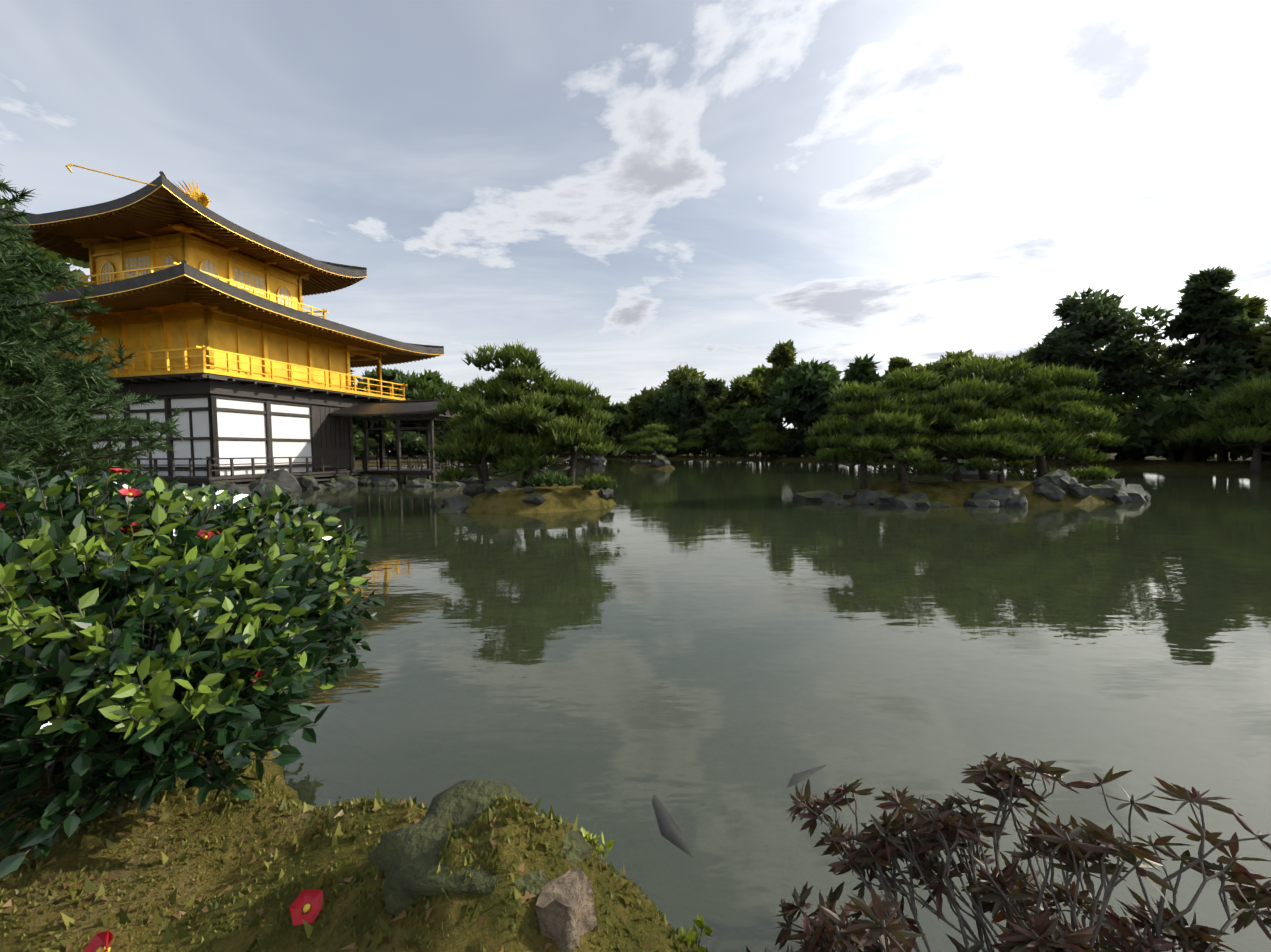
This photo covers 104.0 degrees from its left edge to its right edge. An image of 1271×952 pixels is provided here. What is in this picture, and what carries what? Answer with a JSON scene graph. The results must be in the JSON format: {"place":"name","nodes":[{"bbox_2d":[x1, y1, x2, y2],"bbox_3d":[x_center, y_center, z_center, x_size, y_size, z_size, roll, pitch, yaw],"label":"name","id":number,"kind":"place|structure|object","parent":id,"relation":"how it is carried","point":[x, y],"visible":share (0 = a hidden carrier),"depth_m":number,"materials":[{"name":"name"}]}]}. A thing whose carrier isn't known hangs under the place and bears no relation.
{"place":"outdoors","nodes":[
{"label":"outdoors","id":0,"kind":"place"},
{"bbox_2d":[0,451,1270,951],"bbox_3d":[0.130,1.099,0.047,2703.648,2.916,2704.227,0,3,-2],"label":"ground","id":1,"kind":"structure","parent":0,"point":[492,907],"depth_m":1.63,"materials":[{"name":"green plant"}]},
{"bbox_2d":[0,466,385,951],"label":"camellia","id":2,"kind":"object","parent":1,"relation":"on","point":[100,700],"depth_m":1.89,"materials":[{"name":"green plant"}]},
{"bbox_2d":[0,163,475,487],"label":"golden pavilion","id":3,"kind":"structure","parent":1,"relation":"on","point":[244,359],"depth_m":23.83,"materials":[{"name":"gold metal"}]},
{"bbox_2d":[367,779,592,916],"bbox_3d":[-0.488,1.173,1.529,0.573,0.236,0.457,2,4,34],"label":"mossy rock","id":4,"kind":"object","parent":1,"relation":"on","point":[404,859],"visible":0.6,"depth_m":1.48,"materials":[{"name":"green stone"}]},
{"bbox_2d":[535,868,596,951],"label":"rock","id":5,"kind":"object","parent":1,"relation":"on","point":[565,910],"visible":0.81,"depth_m":1.36,"materials":[{"name":"grey stone"}]},
{"bbox_2d":[86,450,1150,512],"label":"shoreline rocks","id":6,"kind":"object","parent":1,"relation":"on","point":[1057,485],"visible":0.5,"depth_m":16.42,"materials":[{"name":"grey stone"}]},
{"bbox_2d":[0,472,1270,951],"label":"plants","id":7,"kind":"object","parent":1,"relation":"on","point":[1112,928],"depth_m":1.56,"materials":[{"name":"plant"}]},
{"bbox_2d":[0,184,1270,493],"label":"tree trunks","id":8,"kind":"object","parent":1,"relation":"on","point":[484,474],"visible":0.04,"depth_m":16.68,"materials":[{"name":"brown plant"}]},
{"bbox_2d":[0,164,1270,489],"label":"pine trees","id":9,"kind":"object","parent":8,"relation":"on","point":[1012,424],"visible":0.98,"depth_m":15.97,"materials":[{"name":"green plant"}]},
{"bbox_2d":[0,197,1270,461],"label":"background trees","id":10,"kind":"object","parent":8,"relation":"attached to","point":[720,415],"visible":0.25,"depth_m":46.14,"materials":[{"name":"green plant"}]},
{"bbox_2d":[0,0,1270,427],"label":"sky","id":11,"kind":"structure","parent":0,"point":[629,193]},
{"bbox_2d":[245,458,1270,951],"bbox_3d":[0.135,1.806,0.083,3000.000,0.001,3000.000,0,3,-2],"label":"pond water","id":12,"kind":"structure","parent":0,"point":[713,656],"depth_m":4.10,"materials":[{"name":"liquid"}]},
{"bbox_2d":[652,765,825,856],"bbox_3d":[1.212,1.695,3.736,3.344,0.196,1.848,-2,3,-30],"label":"koi","id":13,"kind":"object","parent":12,"relation":"in","point":[669,829],"visible":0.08,"depth_m":2.42}
]}

